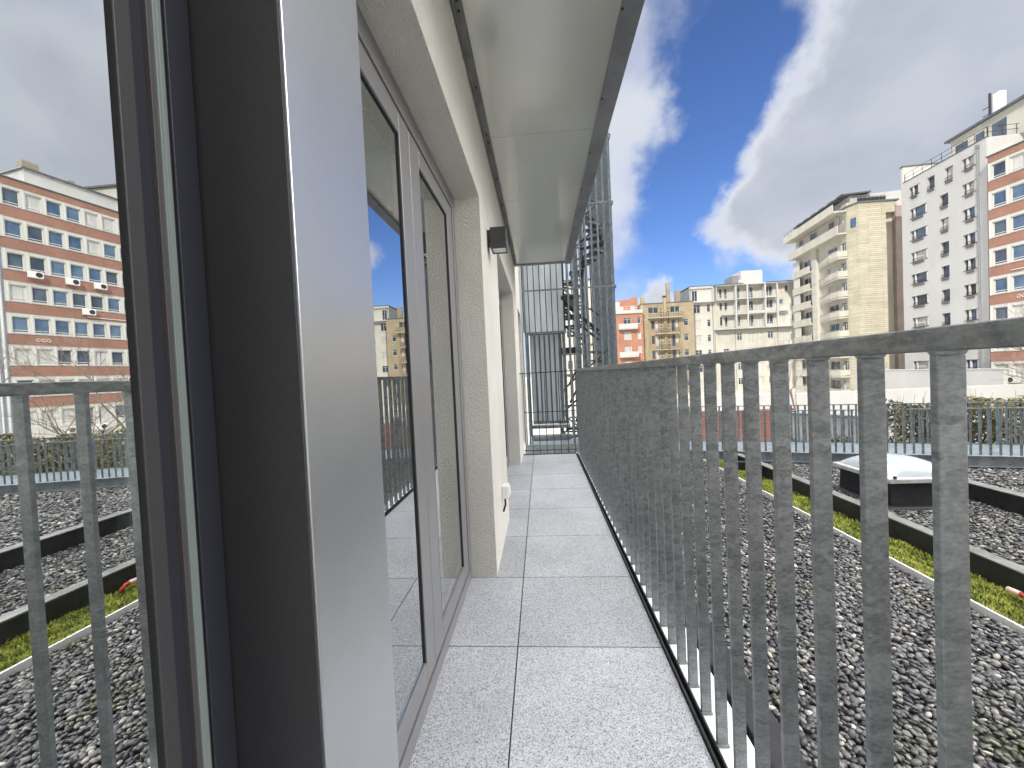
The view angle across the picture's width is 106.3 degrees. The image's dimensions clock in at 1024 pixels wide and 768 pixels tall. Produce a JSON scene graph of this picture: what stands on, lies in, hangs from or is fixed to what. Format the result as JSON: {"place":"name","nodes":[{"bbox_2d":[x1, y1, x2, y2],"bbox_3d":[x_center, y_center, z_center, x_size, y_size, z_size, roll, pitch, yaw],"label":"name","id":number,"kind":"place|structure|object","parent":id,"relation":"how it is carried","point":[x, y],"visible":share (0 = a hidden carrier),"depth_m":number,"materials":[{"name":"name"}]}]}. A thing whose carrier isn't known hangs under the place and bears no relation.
{"place":"outdoors","nodes":[
{"label":"outdoors","id":0,"kind":"place"},
{"bbox_2d":[529,278,594,396],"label":"pale house","id":1,"kind":"structure","parent":0,"point":[567,359],"depth_m":82.09,"materials":[{"name":"grey"}]},
{"bbox_2d":[615,297,643,363],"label":"red house","id":2,"kind":"structure","parent":0,"point":[629,330],"depth_m":77.23,"materials":[{"name":"orange brick"}]},
{"bbox_2d":[623,318,630,323],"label":"window","id":3,"kind":"structure","parent":2,"relation":"in","point":[625,320],"depth_m":77.31,"materials":[{"name":"grey"}]},
{"bbox_2d":[624,332,631,339],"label":"window","id":4,"kind":"structure","parent":2,"relation":"in","point":[627,335],"depth_m":77.37,"materials":[{"name":"grey"}]},
{"bbox_2d":[678,408,795,440],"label":"garden wall","id":5,"kind":"structure","parent":0,"point":[768,435],"depth_m":20.22,"materials":[{"name":"brick"}]},
{"bbox_2d":[713,270,797,390],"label":"loggia house","id":6,"kind":"structure","parent":0,"point":[751,309],"depth_m":78.20,"materials":[{"name":"grey"}]},
{"bbox_2d":[723,334,729,341],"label":"window","id":7,"kind":"structure","parent":6,"relation":"in","point":[725,336],"depth_m":78.86,"materials":[{"name":"grey"}]},
{"bbox_2d":[749,315,753,325],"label":"window","id":8,"kind":"structure","parent":6,"relation":"in","point":[751,317],"depth_m":78.40,"materials":[{"name":"grey"}]},
{"bbox_2d":[748,332,754,342],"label":"window","id":9,"kind":"structure","parent":6,"relation":"in","point":[751,335],"depth_m":78.49,"materials":[{"name":"grey"}]},
{"bbox_2d":[754,286,759,296],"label":"window","id":10,"kind":"structure","parent":6,"relation":"in","point":[757,289],"depth_m":78.17,"materials":[{"name":"grey"}]},
{"bbox_2d":[755,300,760,309],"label":"window","id":11,"kind":"structure","parent":6,"relation":"in","point":[757,303],"depth_m":78.22,"materials":[{"name":"grey"}]},
{"bbox_2d":[755,315,760,325],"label":"window","id":12,"kind":"structure","parent":6,"relation":"in","point":[757,317],"depth_m":78.30,"materials":[{"name":"grey"}]},
{"bbox_2d":[756,331,762,342],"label":"window","id":13,"kind":"structure","parent":6,"relation":"in","point":[759,335],"depth_m":78.38,"materials":[{"name":"grey"}]},
{"bbox_2d":[758,362,763,372],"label":"window","id":14,"kind":"structure","parent":6,"relation":"in","point":[761,364],"depth_m":78.53,"materials":[{"name":"grey"}]},
{"bbox_2d":[759,376,764,386],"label":"window","id":15,"kind":"structure","parent":6,"relation":"in","point":[761,379],"depth_m":78.61,"materials":[{"name":"grey"}]},
{"bbox_2d":[766,286,772,295],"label":"window","id":16,"kind":"structure","parent":6,"relation":"in","point":[768,288],"depth_m":78.00,"materials":[{"name":"grey"}]},
{"bbox_2d":[766,300,772,307],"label":"window","id":17,"kind":"structure","parent":6,"relation":"in","point":[769,302],"depth_m":78.05,"materials":[{"name":"grey"}]},
{"bbox_2d":[767,314,772,323],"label":"window","id":18,"kind":"structure","parent":6,"relation":"in","point":[769,316],"depth_m":78.13,"materials":[{"name":"grey"}]},
{"bbox_2d":[779,314,784,322],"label":"window","id":19,"kind":"structure","parent":6,"relation":"in","point":[781,316],"depth_m":77.96,"materials":[{"name":"grey"}]},
{"bbox_2d":[779,330,789,339],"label":"window","id":20,"kind":"structure","parent":6,"relation":"in","point":[784,334],"depth_m":78.00,"materials":[{"name":"grey"}]},
{"bbox_2d":[679,460,850,546],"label":"gravel","id":21,"kind":"structure","parent":0,"point":[769,533],"depth_m":4.89,"materials":[{"name":"gravel"}]},
{"bbox_2d":[520,0,1023,376],"label":"sky","id":22,"kind":"structure","parent":0,"point":[733,123],"materials":[{"name":"blue"}]},
{"bbox_2d":[525,376,1019,444],"bbox_3d":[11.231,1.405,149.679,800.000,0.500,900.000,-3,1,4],"label":"ground","id":23,"kind":"structure","parent":0,"point":[557,430],"depth_m":56.44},
{"bbox_2d":[0,0,644,767],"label":"apartment building","id":24,"kind":"structure","parent":23,"relation":"on","point":[262,422],"depth_m":0.47,"materials":[{"name":"paint"}]},
{"bbox_2d":[356,3,471,767],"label":"window","id":25,"kind":"structure","parent":24,"relation":"in","point":[410,202],"depth_m":1.41,"materials":[{"name":"grey"}]},
{"bbox_2d":[487,226,507,253],"bbox_3d":[-0.099,-0.966,2.588,0.125,0.140,0.124,-3,1,4],"label":"wall lamp","id":26,"kind":"object","parent":24,"relation":"attached to","point":[497,240],"visible":1,"depth_m":2.53,"materials":[{"name":"metal"}]},
{"bbox_2d":[498,289,508,470],"bbox_3d":[-0.190,-0.019,4.126,0.070,2.250,1.900,-3,1,4],"label":"window","id":27,"kind":"structure","parent":24,"relation":"in","point":[500,297],"depth_m":4.93,"materials":[{"name":"grey"}]},
{"bbox_2d":[501,483,510,511],"bbox_3d":[-0.041,0.818,2.755,0.061,0.197,0.090,-3,1,4],"label":"wall socket","id":28,"kind":"object","parent":24,"relation":"attached to","point":[506,490],"depth_m":2.71,"materials":[{"name":"white plastic"}]},
{"bbox_2d":[508,468,532,767],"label":"balcony base","id":29,"kind":"object","parent":24,"relation":"attached to","point":[518,644],"depth_m":1.68,"materials":[{"name":"grey"}]},
{"bbox_2d":[408,454,714,767],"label":"floor","id":30,"kind":"structure","parent":29,"relation":"on","point":[596,685],"depth_m":1.59,"materials":[{"name":"tile"}]},
{"bbox_2d":[523,452,754,767],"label":"edge flashing","id":31,"kind":"object","parent":29,"relation":"on","point":[720,757],"visible":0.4,"depth_m":1.46,"materials":[{"name":"metal"}]},
{"bbox_2d":[574,317,1023,767],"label":"balcony railing","id":32,"kind":"object","parent":31,"relation":"on","point":[629,439],"visible":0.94,"depth_m":0.85,"materials":[{"name":"metal"}]},
{"bbox_2d":[519,370,576,453],"bbox_3d":[0.549,0.497,5.717,0.840,1.371,0.041,-3,1,4],"label":"end railing","id":33,"kind":"object","parent":24,"relation":"attached to","point":[554,449],"visible":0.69,"depth_m":5.71,"materials":[{"name":"metal"}]},
{"bbox_2d":[521,131,617,453],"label":"stair tower","id":34,"kind":"structure","parent":23,"relation":"on","point":[548,303],"depth_m":7.28,"materials":[{"name":"metal"}]},
{"bbox_2d":[638,295,694,392],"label":"tan house","id":35,"kind":"structure","parent":23,"relation":"on","point":[668,329],"depth_m":77.60,"materials":[{"name":"paint"}]},
{"bbox_2d":[648,307,657,313],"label":"window","id":36,"kind":"structure","parent":35,"relation":"in","point":[650,310],"depth_m":77.88,"materials":[{"name":"blue"}]},
{"bbox_2d":[670,306,679,311],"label":"window","id":37,"kind":"structure","parent":35,"relation":"in","point":[673,308],"depth_m":77.55,"materials":[{"name":"blue"}]},
{"bbox_2d":[665,283,713,391],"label":"white house","id":38,"kind":"structure","parent":23,"relation":"on","point":[701,298],"depth_m":79.06,"materials":[{"name":"grey"}]},
{"bbox_2d":[692,291,696,301],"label":"window","id":39,"kind":"structure","parent":38,"relation":"in","point":[694,293],"depth_m":79.09,"materials":[{"name":"grey"}]},
{"bbox_2d":[694,305,699,313],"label":"window","id":40,"kind":"structure","parent":38,"relation":"in","point":[696,307],"depth_m":79.11,"materials":[{"name":"grey"}]},
{"bbox_2d":[694,320,700,327],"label":"window","id":41,"kind":"structure","parent":38,"relation":"in","point":[697,323],"depth_m":79.19,"materials":[{"name":"grey"}]},
{"bbox_2d":[695,335,701,342],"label":"window","id":42,"kind":"structure","parent":38,"relation":"in","point":[698,338],"depth_m":79.26,"materials":[{"name":"grey"}]},
{"bbox_2d":[762,333,814,407],"bbox_3d":[17.943,0.372,24.538,3.517,7.161,4.315,-3,1,4],"label":"bare tree","id":43,"kind":"object","parent":23,"relation":"on","point":[790,392],"visible":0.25,"depth_m":24.61,"materials":[{"name":"brown plant"}]},
{"bbox_2d":[793,431,850,441],"bbox_3d":[11.315,2.653,14.187,2.368,1.834,0.922,-2,2,22],"label":"shrub","id":44,"kind":"object","parent":23,"relation":"on","point":[839,439],"visible":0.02,"depth_m":13.94,"materials":[{"name":"green plant"}]},
{"bbox_2d":[783,190,901,391],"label":"balcony block","id":45,"kind":"structure","parent":23,"relation":"on","point":[841,255],"depth_m":58.38,"materials":[{"name":"grey"}]},
{"bbox_2d":[830,285,837,293],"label":"window","id":46,"kind":"structure","parent":45,"relation":"in","point":[835,288],"depth_m":61.65,"materials":[{"name":"grey"}]},
{"bbox_2d":[830,304,838,312],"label":"window","id":47,"kind":"structure","parent":45,"relation":"in","point":[835,307],"depth_m":61.68,"materials":[{"name":"grey"}]},
{"bbox_2d":[831,323,838,331],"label":"window","id":48,"kind":"structure","parent":45,"relation":"in","point":[834,327],"depth_m":61.86,"materials":[{"name":"grey"}]},
{"bbox_2d":[832,361,839,368],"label":"window","id":49,"kind":"structure","parent":45,"relation":"in","point":[835,364],"depth_m":61.86,"materials":[{"name":"grey"}]},
{"bbox_2d":[832,380,840,389],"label":"window","id":50,"kind":"structure","parent":45,"relation":"in","point":[836,384],"depth_m":61.96,"materials":[{"name":"grey"}]},
{"bbox_2d":[850,217,855,227],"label":"gable window","id":51,"kind":"structure","parent":45,"relation":"in","point":[853,220],"depth_m":56.97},
{"bbox_2d":[892,205,904,368],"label":"party wall","id":52,"kind":"structure","parent":23,"relation":"on","point":[898,275],"depth_m":56.37,"materials":[{"name":"paint"}]},
{"bbox_2d":[790,412,1018,443],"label":"ramp wall","id":53,"kind":"structure","parent":23,"relation":"on","point":[837,421],"depth_m":17.04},
{"bbox_2d":[886,389,1023,443],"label":"hedge","id":54,"kind":"object","parent":23,"relation":"on","point":[974,412],"visible":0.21,"depth_m":11.56,"materials":[{"name":"green plant"}]},
{"bbox_2d":[961,304,1023,350],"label":"bare tree","id":55,"kind":"object","parent":23,"relation":"on","point":[1017,348],"visible":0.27,"depth_m":18.78,"materials":[{"name":"brown plant"}]},
{"bbox_2d":[971,348,1023,383],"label":"bare tree","id":56,"kind":"object","parent":23,"relation":"on","point":[1012,375],"visible":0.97,"depth_m":12.54,"materials":[{"name":"brown plant"}]},
{"bbox_2d":[985,140,1023,383],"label":"office block","id":57,"kind":"structure","parent":23,"relation":"on","point":[1005,182],"depth_m":38.88,"materials":[{"name":"red"}]},
{"bbox_2d":[991,160,1005,179],"bbox_3d":[49.803,-21.904,39.260,0.220,1.540,1.160,-3,1,-3],"label":"window","id":58,"kind":"structure","parent":57,"relation":"in","point":[998,168],"depth_m":39.31,"materials":[{"name":"blue"}]},
{"bbox_2d":[991,189,1005,208],"bbox_3d":[49.941,-18.958,39.334,0.220,1.540,1.160,-3,1,-3],"label":"window","id":59,"kind":"structure","parent":57,"relation":"in","point":[999,198],"depth_m":39.39,"materials":[{"name":"blue"}]},
{"bbox_2d":[992,248,1006,265],"bbox_3d":[50.218,-13.066,39.480,0.220,1.540,1.160,-3,1,-3],"label":"window","id":60,"kind":"structure","parent":57,"relation":"in","point":[1000,256],"depth_m":39.53,"materials":[{"name":"grey"}]},
{"bbox_2d":[993,219,1006,236],"bbox_3d":[50.080,-16.012,39.407,0.220,1.540,1.160,-3,1,-3],"label":"window","id":61,"kind":"structure","parent":57,"relation":"in","point":[999,226],"depth_m":39.44,"materials":[{"name":"grey"}]},
{"bbox_2d":[994,277,1006,293],"bbox_3d":[50.356,-10.121,39.554,0.220,1.540,1.160,-3,1,-3],"label":"window","id":62,"kind":"structure","parent":57,"relation":"in","point":[1000,285],"depth_m":39.62,"materials":[{"name":"blue"}]},
{"bbox_2d":[995,306,1007,319],"bbox_3d":[50.495,-7.175,39.627,0.220,1.540,1.160,-3,1,-3],"label":"window","id":63,"kind":"structure","parent":57,"relation":"in","point":[999,312],"depth_m":39.68,"materials":[{"name":"grey"}]},
{"bbox_2d":[1009,152,1023,172],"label":"window","id":64,"kind":"structure","parent":57,"relation":"in","point":[1017,161],"depth_m":37.93,"materials":[{"name":"grey"}]},
{"bbox_2d":[1010,183,1023,202],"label":"window","id":65,"kind":"structure","parent":57,"relation":"in","point":[1018,190],"depth_m":38.00,"materials":[{"name":"blue"}]},
{"bbox_2d":[1011,244,1023,261],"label":"window","id":66,"kind":"structure","parent":57,"relation":"in","point":[1018,250],"depth_m":38.20,"materials":[{"name":"blue"}]},
{"bbox_2d":[1012,213,1023,231],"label":"window","id":67,"kind":"structure","parent":57,"relation":"in","point":[1018,220],"depth_m":38.10,"materials":[{"name":"blue"}]},
{"bbox_2d":[1013,274,1023,290],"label":"window","id":68,"kind":"structure","parent":57,"relation":"in","point":[1018,280],"depth_m":38.28,"materials":[{"name":"blue"}]},
{"bbox_2d":[1013,304,1023,317],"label":"window","id":69,"kind":"structure","parent":57,"relation":"in","point":[1017,308],"depth_m":38.40,"materials":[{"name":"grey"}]},
{"bbox_2d":[1014,364,1023,376],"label":"window","id":70,"kind":"structure","parent":57,"relation":"in","point":[1021,366],"depth_m":38.58,"materials":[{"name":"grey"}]},
{"bbox_2d":[677,384,1023,413],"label":"retaining wall","id":71,"kind":"structure","parent":0,"point":[1005,391],"depth_m":37.42,"materials":[{"name":"paint"}]},
{"bbox_2d":[679,459,1023,767],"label":"roof deck","id":72,"kind":"structure","parent":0,"point":[808,735],"depth_m":2.47,"materials":[{"name":"stone"}]},
{"bbox_2d":[684,585,808,767],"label":"roof upstand","id":73,"kind":"object","parent":72,"relation":"on","point":[775,744],"visible":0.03,"depth_m":2.12,"materials":[{"name":"concrete"}]},
{"bbox_2d":[679,441,1023,467],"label":"footbridge","id":74,"kind":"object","parent":72,"relation":"on","point":[995,459],"visible":0.35,"depth_m":7.39,"materials":[{"name":"metal"}]},
{"bbox_2d":[677,401,1023,443],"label":"bridge railing","id":75,"kind":"object","parent":74,"relation":"on","point":[987,403],"visible":0.37,"depth_m":7.93,"materials":[{"name":"metal"}]},
{"bbox_2d":[689,407,1023,455],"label":"bridge railing","id":76,"kind":"object","parent":74,"relation":"on","point":[970,430],"visible":0.41,"depth_m":7.04,"materials":[{"name":"metal"}]},
{"bbox_2d":[703,459,1023,635],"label":"roof edging","id":77,"kind":"object","parent":72,"relation":"attached to","point":[978,608],"depth_m":3.46,"materials":[{"name":"metal"}]},
{"bbox_2d":[719,459,1023,626],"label":"moss","id":78,"kind":"object","parent":72,"relation":"on","point":[999,600],"visible":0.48,"depth_m":3.66,"materials":[{"name":"plant"}]},
{"bbox_2d":[738,461,762,477],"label":"support block","id":79,"kind":"structure","parent":78,"relation":"on","point":[741,465],"depth_m":7.10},
{"bbox_2d":[1005,586,1023,597],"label":"hose end","id":80,"kind":"object","parent":78,"relation":"on","point":[1014,591],"visible":1,"depth_m":3.06,"materials":[{"name":"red plastic"}]},
{"bbox_2d":[738,453,1023,597],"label":"roof kerb","id":81,"kind":"structure","parent":72,"relation":"on","point":[995,569],"depth_m":3.93,"materials":[{"name":"metal"}]},
{"bbox_2d":[832,453,972,511],"bbox_3d":[5.469,1.324,5.505,1.033,0.628,1.073,-3,1,4],"label":"skylight","id":82,"kind":"object","parent":72,"relation":"on","point":[909,479],"visible":0.57,"depth_m":5.10,"materials":[{"name":"plastic"}]},
{"bbox_2d":[968,479,1023,516],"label":"roof kerb","id":83,"kind":"structure","parent":72,"relation":"on","point":[1007,500],"depth_m":4.96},
{"bbox_2d":[682,541,1023,767],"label":"gravel","id":84,"kind":"structure","parent":0,"point":[985,666],"depth_m":2.51,"materials":[{"name":"gravel"}]},
{"bbox_2d":[766,463,1023,565],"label":"gravel","id":85,"kind":"structure","parent":0,"point":[983,519],"depth_m":4.52,"materials":[{"name":"gravel"}]},
{"bbox_2d":[855,368,1008,390],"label":"terrace wall","id":86,"kind":"structure","parent":0,"point":[905,378],"depth_m":44.80,"materials":[{"name":"paint"}]},
{"bbox_2d":[899,90,1023,368],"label":"apartment tower","id":87,"kind":"structure","parent":0,"point":[945,240],"depth_m":44.57,"materials":[{"name":"grey"}]},
{"bbox_2d":[912,204,924,215],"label":"window","id":88,"kind":"structure","parent":87,"relation":"in","point":[921,208],"depth_m":48.61,"materials":[{"name":"blue"}]},
{"bbox_2d":[913,226,925,239],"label":"window","id":89,"kind":"structure","parent":87,"relation":"in","point":[922,230],"depth_m":48.74,"materials":[{"name":"blue"}]},
{"bbox_2d":[913,249,925,261],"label":"window","id":90,"kind":"structure","parent":87,"relation":"in","point":[921,253],"depth_m":48.74,"materials":[{"name":"grey"}]},
{"bbox_2d":[913,271,926,283],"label":"window","id":91,"kind":"structure","parent":87,"relation":"in","point":[923,275],"depth_m":48.87,"materials":[{"name":"grey"}]},
{"bbox_2d":[914,294,926,303],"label":"window","id":92,"kind":"structure","parent":87,"relation":"in","point":[923,298],"depth_m":48.84,"materials":[{"name":"grey"}]},
{"bbox_2d":[914,316,928,326],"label":"window","id":93,"kind":"structure","parent":87,"relation":"in","point":[921,320],"depth_m":49.11,"materials":[{"name":"grey"}]},
{"bbox_2d":[915,361,928,368],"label":"window","id":94,"kind":"structure","parent":87,"relation":"in","point":[922,364],"depth_m":49.24,"materials":[{"name":"grey"}]},
{"bbox_2d":[930,175,934,187],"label":"window","id":95,"kind":"structure","parent":87,"relation":"in","point":[932,180],"depth_m":46.89,"materials":[{"name":"blue"}]},
{"bbox_2d":[942,193,947,205],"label":"window","id":96,"kind":"structure","parent":87,"relation":"in","point":[945,197],"depth_m":45.44,"materials":[{"name":"blue"}]},
{"bbox_2d":[943,217,948,227],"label":"window","id":97,"kind":"structure","parent":87,"relation":"in","point":[945,221],"depth_m":45.43,"materials":[{"name":"grey"}]},
{"bbox_2d":[943,241,948,253],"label":"window","id":98,"kind":"structure","parent":87,"relation":"in","point":[945,245],"depth_m":45.57,"materials":[{"name":"grey"}]},
{"bbox_2d":[944,265,949,275],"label":"window","id":99,"kind":"structure","parent":87,"relation":"in","point":[946,268],"depth_m":45.59,"materials":[{"name":"grey"}]},
{"bbox_2d":[944,289,949,300],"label":"window","id":100,"kind":"structure","parent":87,"relation":"in","point":[946,292],"depth_m":45.69,"materials":[{"name":"grey"}]},
{"bbox_2d":[947,166,952,179],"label":"window","id":101,"kind":"structure","parent":87,"relation":"in","point":[950,170],"depth_m":44.75,"materials":[{"name":"grey"}]},
{"bbox_2d":[956,140,967,152],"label":"penthouse window","id":102,"kind":"structure","parent":87,"relation":"in","point":[966,145],"depth_m":45.83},
{"bbox_2d":[964,155,973,166],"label":"window","id":103,"kind":"structure","parent":87,"relation":"in","point":[971,159],"depth_m":42.50,"materials":[{"name":"grey"}]},
{"bbox_2d":[965,181,973,194],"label":"window","id":104,"kind":"structure","parent":87,"relation":"in","point":[972,183],"depth_m":42.60,"materials":[{"name":"grey"}]},
{"bbox_2d":[965,207,974,219],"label":"window","id":105,"kind":"structure","parent":87,"relation":"in","point":[972,210],"depth_m":42.63,"materials":[{"name":"grey"}]},
{"bbox_2d":[966,233,974,244],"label":"window","id":106,"kind":"structure","parent":87,"relation":"in","point":[973,234],"depth_m":42.74,"materials":[{"name":"grey"}]},
{"bbox_2d":[966,258,975,270],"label":"window","id":107,"kind":"structure","parent":87,"relation":"in","point":[973,261],"depth_m":42.75,"materials":[{"name":"grey"}]},
{"bbox_2d":[967,283,977,294],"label":"window","id":108,"kind":"structure","parent":87,"relation":"in","point":[973,286],"depth_m":42.86,"materials":[{"name":"grey"}]},
{"bbox_2d":[967,308,978,320],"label":"window","id":109,"kind":"structure","parent":87,"relation":"in","point":[974,314],"depth_m":42.87,"materials":[{"name":"blue"}]},
{"bbox_2d":[968,359,978,368],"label":"window","id":110,"kind":"structure","parent":87,"relation":"in","point":[974,360],"depth_m":43.02,"materials":[{"name":"blue"}]},
{"bbox_2d":[976,130,983,141],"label":"penthouse window","id":111,"kind":"structure","parent":87,"relation":"in","point":[982,136],"depth_m":43.89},
{"bbox_2d":[992,116,1006,135],"bbox_3d":[53.304,-27.584,41.984,0.080,2.400,1.400,-2,1,8],"label":"penthouse window","id":112,"kind":"structure","parent":87,"relation":"in","point":[1003,121],"depth_m":41.87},
{"bbox_2d":[968,467,1023,492],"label":"gravel","id":113,"kind":"structure","parent":0,"point":[994,475],"depth_m":6.12,"materials":[{"name":"gravel"}]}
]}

